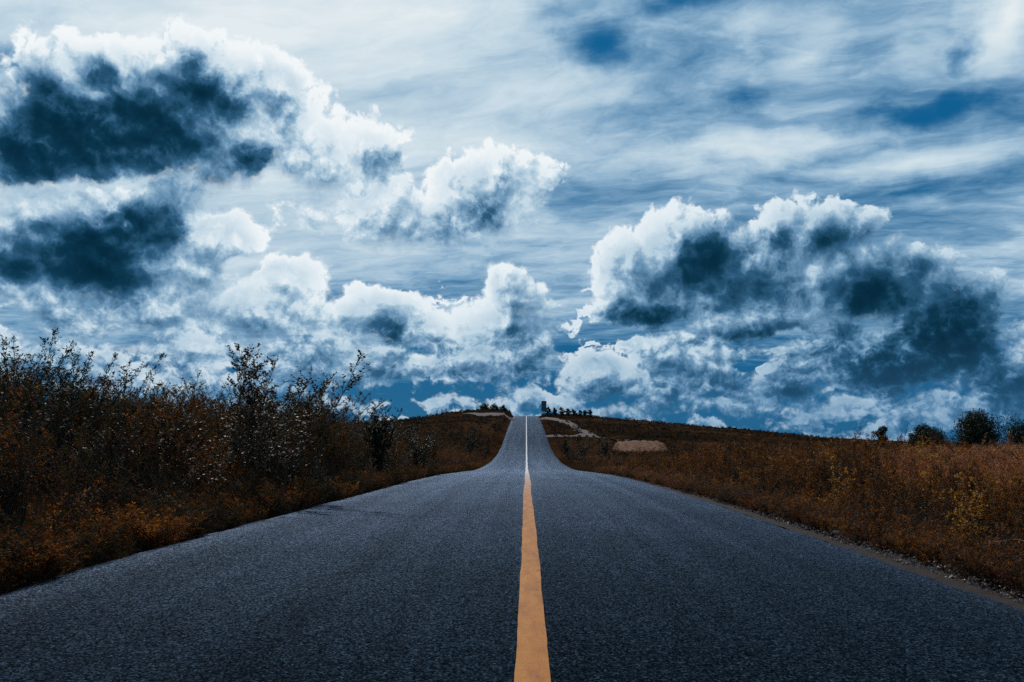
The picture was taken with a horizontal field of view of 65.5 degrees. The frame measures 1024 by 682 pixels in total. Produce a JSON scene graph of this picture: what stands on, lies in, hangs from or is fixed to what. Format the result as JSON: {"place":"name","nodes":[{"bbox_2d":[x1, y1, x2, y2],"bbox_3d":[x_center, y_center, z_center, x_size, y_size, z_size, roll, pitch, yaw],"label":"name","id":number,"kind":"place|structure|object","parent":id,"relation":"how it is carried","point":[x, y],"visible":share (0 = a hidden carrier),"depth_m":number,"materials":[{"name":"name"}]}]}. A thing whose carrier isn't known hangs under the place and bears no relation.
{"place":"outdoors","nodes":[
{"label":"outdoors","id":0,"kind":"place"},
{"bbox_2d":[464,413,516,420],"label":"dirt track","id":1,"kind":"structure","parent":0,"point":[494,414],"depth_m":187.54,"materials":[{"name":"soil"}]},
{"bbox_2d":[0,416,1023,681],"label":"road","id":2,"kind":"structure","parent":0,"point":[416,580],"depth_m":5.53,"materials":[{"name":"grey asphalt"}]},
{"bbox_2d":[514,416,550,681],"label":"road marking","id":3,"kind":"structure","parent":2,"relation":"on","point":[532,662],"depth_m":5.16,"materials":[{"name":"paint"}]},
{"bbox_2d":[0,410,1023,599],"bbox_3d":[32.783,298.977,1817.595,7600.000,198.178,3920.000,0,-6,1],"label":"ground","id":4,"kind":"structure","parent":0,"point":[626,434],"depth_m":115.26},
{"bbox_2d":[0,328,60,532],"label":"weed","id":5,"kind":"object","parent":4,"relation":"on","point":[40,404],"visible":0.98,"depth_m":7.97,"materials":[{"name":"brown plant"}]},
{"bbox_2d":[6,336,81,521],"bbox_3d":[-4.897,0.921,8.354,0.587,1.926,0.313,5,-8,-36],"label":"weed","id":6,"kind":"object","parent":4,"relation":"on","point":[32,385],"visible":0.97,"depth_m":8.33,"materials":[{"name":"brown plant"}]},
{"bbox_2d":[22,339,95,507],"bbox_3d":[-5.005,0.932,8.873,0.784,1.948,0.324,-1,-7,11],"label":"weed","id":7,"kind":"object","parent":4,"relation":"on","point":[63,357],"visible":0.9,"depth_m":8.89,"materials":[{"name":"brown plant"}]},
{"bbox_2d":[52,362,90,508],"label":"weed","id":8,"kind":"object","parent":4,"relation":"on","point":[76,387],"visible":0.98,"depth_m":8.85,"materials":[{"name":"brown plant"}]},
{"bbox_2d":[69,352,147,501],"bbox_3d":[-4.883,1.060,9.604,0.774,1.919,0.445,0,-6,1],"label":"weed","id":9,"kind":"object","parent":4,"relation":"on","point":[89,426],"visible":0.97,"depth_m":9.73,"materials":[{"name":"brown plant"}]},
{"bbox_2d":[88,353,166,505],"bbox_3d":[-4.841,1.103,10.053,0.463,1.970,0.746,-6,-9,45],"label":"weed","id":10,"kind":"object","parent":4,"relation":"on","point":[133,403],"visible":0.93,"depth_m":10.05,"materials":[{"name":"brown plant"}]},
{"bbox_2d":[148,383,286,502],"bbox_3d":[-4.568,1.614,12.573,1.616,1.864,2.215,-2,-7,16],"label":"tall shrub","id":11,"kind":"object","parent":4,"relation":"on","point":[235,446],"visible":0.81,"depth_m":12.20,"materials":[{"name":"green plant"}]},
{"bbox_2d":[0,335,461,594],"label":"weed bank","id":12,"kind":"structure","parent":4,"relation":"on","point":[137,449],"depth_m":10.87,"materials":[{"name":"brown plant"}]},
{"bbox_2d":[205,380,329,471],"bbox_3d":[-5.364,1.878,17.732,2.555,2.086,2.058,-2,-7,18],"label":"shrub","id":13,"kind":"object","parent":4,"relation":"on","point":[286,410],"visible":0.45,"depth_m":17.30,"materials":[{"name":"green plant"}]},
{"bbox_2d":[216,343,371,493],"bbox_3d":[-4.341,1.451,14.966,2.479,2.826,2.761,5,-8,-37],"label":"tall shrub","id":14,"kind":"object","parent":4,"relation":"on","point":[250,417],"visible":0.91,"depth_m":14.67,"materials":[{"name":"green plant"}]},
{"bbox_2d":[262,381,340,420],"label":"shrub","id":15,"kind":"object","parent":4,"relation":"on","point":[317,398],"visible":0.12,"depth_m":24.91,"materials":[{"name":"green plant"}]},
{"bbox_2d":[279,390,372,467],"bbox_3d":[-5.102,2.474,22.445,2.652,2.202,2.077,-5,-8,37],"label":"shrub","id":16,"kind":"object","parent":4,"relation":"on","point":[344,412],"visible":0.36,"depth_m":22.25,"materials":[{"name":"green plant"}]},
{"bbox_2d":[304,393,350,476],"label":"shrub","id":17,"kind":"object","parent":4,"relation":"on","point":[318,426],"visible":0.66,"depth_m":19.40,"materials":[{"name":"green plant"}]},
{"bbox_2d":[318,395,391,461],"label":"shrub","id":18,"kind":"object","parent":4,"relation":"on","point":[372,408],"visible":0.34,"depth_m":27.30,"materials":[{"name":"green plant"}]},
{"bbox_2d":[347,391,370,450],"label":"weed","id":19,"kind":"object","parent":4,"relation":"on","point":[356,422],"visible":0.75,"depth_m":26.00,"materials":[{"name":"brown plant"}]},
{"bbox_2d":[356,406,402,472],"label":"shrub","id":20,"kind":"object","parent":4,"relation":"on","point":[379,443],"visible":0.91,"depth_m":23.76,"materials":[{"name":"green plant"}]},
{"bbox_2d":[355,413,405,461],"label":"shrub","id":21,"kind":"object","parent":4,"relation":"on","point":[399,424],"visible":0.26,"depth_m":28.09,"materials":[{"name":"green plant"}]},
{"bbox_2d":[401,422,419,451],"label":"shrub","id":22,"kind":"object","parent":4,"relation":"on","point":[407,431],"visible":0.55,"depth_m":35.61,"materials":[{"name":"green plant"}]},
{"bbox_2d":[405,426,439,469],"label":"shrub","id":23,"kind":"object","parent":4,"relation":"on","point":[421,454],"visible":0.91,"depth_m":31.22,"materials":[{"name":"green plant"}]},
{"bbox_2d":[411,425,455,459],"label":"shrub","id":24,"kind":"object","parent":4,"relation":"on","point":[438,446],"visible":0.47,"depth_m":40.97,"materials":[{"name":"green plant"}]},
{"bbox_2d":[418,426,502,470],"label":"weeds","id":25,"kind":"object","parent":4,"relation":"on","point":[452,451],"visible":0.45,"depth_m":70.86,"materials":[{"name":"brown plant"}]},
{"bbox_2d":[464,421,476,458],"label":"bush","id":26,"kind":"object","parent":4,"relation":"on","point":[471,444],"visible":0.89,"depth_m":79.32,"materials":[{"name":"green plant"}]},
{"bbox_2d":[479,403,488,409],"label":"bush","id":27,"kind":"object","parent":4,"relation":"on","point":[484,406],"visible":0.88,"depth_m":213.41,"materials":[{"name":"green plant"}]},
{"bbox_2d":[490,404,498,410],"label":"bush","id":28,"kind":"object","parent":4,"relation":"on","point":[496,406],"visible":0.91,"depth_m":215.02,"materials":[{"name":"green plant"}]},
{"bbox_2d":[541,401,545,410],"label":"road sign","id":29,"kind":"object","parent":4,"relation":"on","point":[543,405],"visible":0.92,"depth_m":215.25,"materials":[{"name":"metal"}]},
{"bbox_2d":[545,407,550,414],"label":"round bush","id":30,"kind":"object","parent":4,"relation":"on","point":[548,409],"visible":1,"depth_m":220.04,"materials":[{"name":"green plant"}]},
{"bbox_2d":[551,407,557,415],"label":"round bush","id":31,"kind":"object","parent":4,"relation":"on","point":[554,411],"visible":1,"depth_m":219.92,"materials":[{"name":"green plant"}]},
{"bbox_2d":[558,407,565,415],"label":"round bush","id":32,"kind":"object","parent":4,"relation":"on","point":[561,413],"visible":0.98,"depth_m":219.90,"materials":[{"name":"green plant"}]},
{"bbox_2d":[561,439,570,454],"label":"bush","id":33,"kind":"object","parent":4,"relation":"on","point":[565,446],"visible":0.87,"depth_m":95.90,"materials":[{"name":"green plant"}]},
{"bbox_2d":[565,409,571,415],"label":"round bush","id":34,"kind":"object","parent":4,"relation":"on","point":[568,413],"visible":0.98,"depth_m":219.62,"materials":[{"name":"green plant"}]},
{"bbox_2d":[570,409,577,416],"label":"round bush","id":35,"kind":"object","parent":4,"relation":"on","point":[574,412],"visible":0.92,"depth_m":219.72,"materials":[{"name":"green plant"}]},
{"bbox_2d":[575,438,590,460],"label":"bush","id":36,"kind":"object","parent":4,"relation":"on","point":[581,452],"visible":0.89,"depth_m":83.00,"materials":[{"name":"green plant"}]},
{"bbox_2d":[587,410,592,416],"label":"round bush","id":37,"kind":"object","parent":4,"relation":"on","point":[590,412],"visible":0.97,"depth_m":219.47,"materials":[{"name":"green plant"}]},
{"bbox_2d":[600,440,610,456],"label":"bush","id":38,"kind":"object","parent":4,"relation":"on","point":[606,445],"visible":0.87,"depth_m":86.86,"materials":[{"name":"green plant"}]},
{"bbox_2d":[610,440,667,456],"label":"soil mound","id":39,"kind":"object","parent":4,"relation":"on","point":[624,446],"visible":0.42,"depth_m":98.44,"materials":[{"name":"beige soil"}]},
{"bbox_2d":[356,408,936,460],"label":"heath","id":40,"kind":"object","parent":4,"relation":"on","point":[427,417],"visible":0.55,"depth_m":146.38,"materials":[{"name":"brown plant"}]},
{"bbox_2d":[554,437,946,468],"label":"meadow","id":41,"kind":"structure","parent":4,"relation":"on","point":[604,459],"depth_m":90.98,"materials":[{"name":"brown plant"}]},
{"bbox_2d":[550,448,1023,609],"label":"verge","id":42,"kind":"structure","parent":4,"relation":"on","point":[950,581],"depth_m":7.61,"materials":[{"name":"soil"}]},
{"bbox_2d":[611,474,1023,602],"bbox_3d":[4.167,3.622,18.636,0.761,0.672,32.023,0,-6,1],"label":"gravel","id":43,"kind":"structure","parent":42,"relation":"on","point":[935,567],"depth_m":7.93,"materials":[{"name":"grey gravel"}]},
{"bbox_2d":[592,427,1023,600],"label":"meadow","id":44,"kind":"structure","parent":4,"relation":"on","point":[787,473],"depth_m":12.23,"materials":[{"name":"brown plant"}]},
{"bbox_2d":[821,452,856,514],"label":"yellow weed","id":45,"kind":"object","parent":4,"relation":"on","point":[838,478],"visible":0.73,"depth_m":13.12,"materials":[{"name":"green plant"}]},
{"bbox_2d":[871,425,891,448],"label":"tree","id":46,"kind":"object","parent":4,"relation":"on","point":[883,430],"visible":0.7,"depth_m":88.61,"materials":[{"name":"green plant"}]},
{"bbox_2d":[902,423,949,451],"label":"tree","id":47,"kind":"object","parent":4,"relation":"on","point":[923,430],"visible":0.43,"depth_m":89.73,"materials":[{"name":"green plant"}]},
{"bbox_2d":[915,451,952,523],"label":"yellow weed","id":48,"kind":"object","parent":4,"relation":"on","point":[925,478],"visible":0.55,"depth_m":11.73,"materials":[{"name":"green plant"}]},
{"bbox_2d":[852,441,1023,537],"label":"grass","id":49,"kind":"structure","parent":4,"relation":"on","point":[1014,464],"depth_m":12.22,"materials":[{"name":"brown plant"}]},
{"bbox_2d":[936,484,998,549],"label":"yellow weed","id":50,"kind":"object","parent":4,"relation":"on","point":[973,524],"visible":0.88,"depth_m":8.68,"materials":[{"name":"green plant"}]},
{"bbox_2d":[949,460,998,542],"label":"yellow weed","id":51,"kind":"object","parent":4,"relation":"on","point":[989,494],"visible":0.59,"depth_m":9.64,"materials":[{"name":"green plant"}]},
{"bbox_2d":[948,407,1013,448],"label":"tree","id":52,"kind":"object","parent":4,"relation":"on","point":[975,426],"visible":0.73,"depth_m":97.49,"materials":[{"name":"green plant"}]},
{"bbox_2d":[1001,410,1023,446],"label":"tree","id":53,"kind":"object","parent":4,"relation":"on","point":[1017,430],"visible":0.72,"depth_m":101.92,"materials":[{"name":"green plant"}]},
{"bbox_2d":[0,0,1023,444],"label":"sky","id":54,"kind":"structure","parent":0,"point":[798,217],"materials":[{"name":"blue"}]},
{"bbox_2d":[545,433,585,436],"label":"dirt track","id":55,"kind":"structure","parent":0,"point":[582,434],"depth_m":136.28,"materials":[{"name":"soil"}]},
{"bbox_2d":[535,417,607,439],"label":"dirt track","id":56,"kind":"structure","parent":0,"point":[571,423],"depth_m":166.81,"materials":[{"name":"soil"}]}
]}

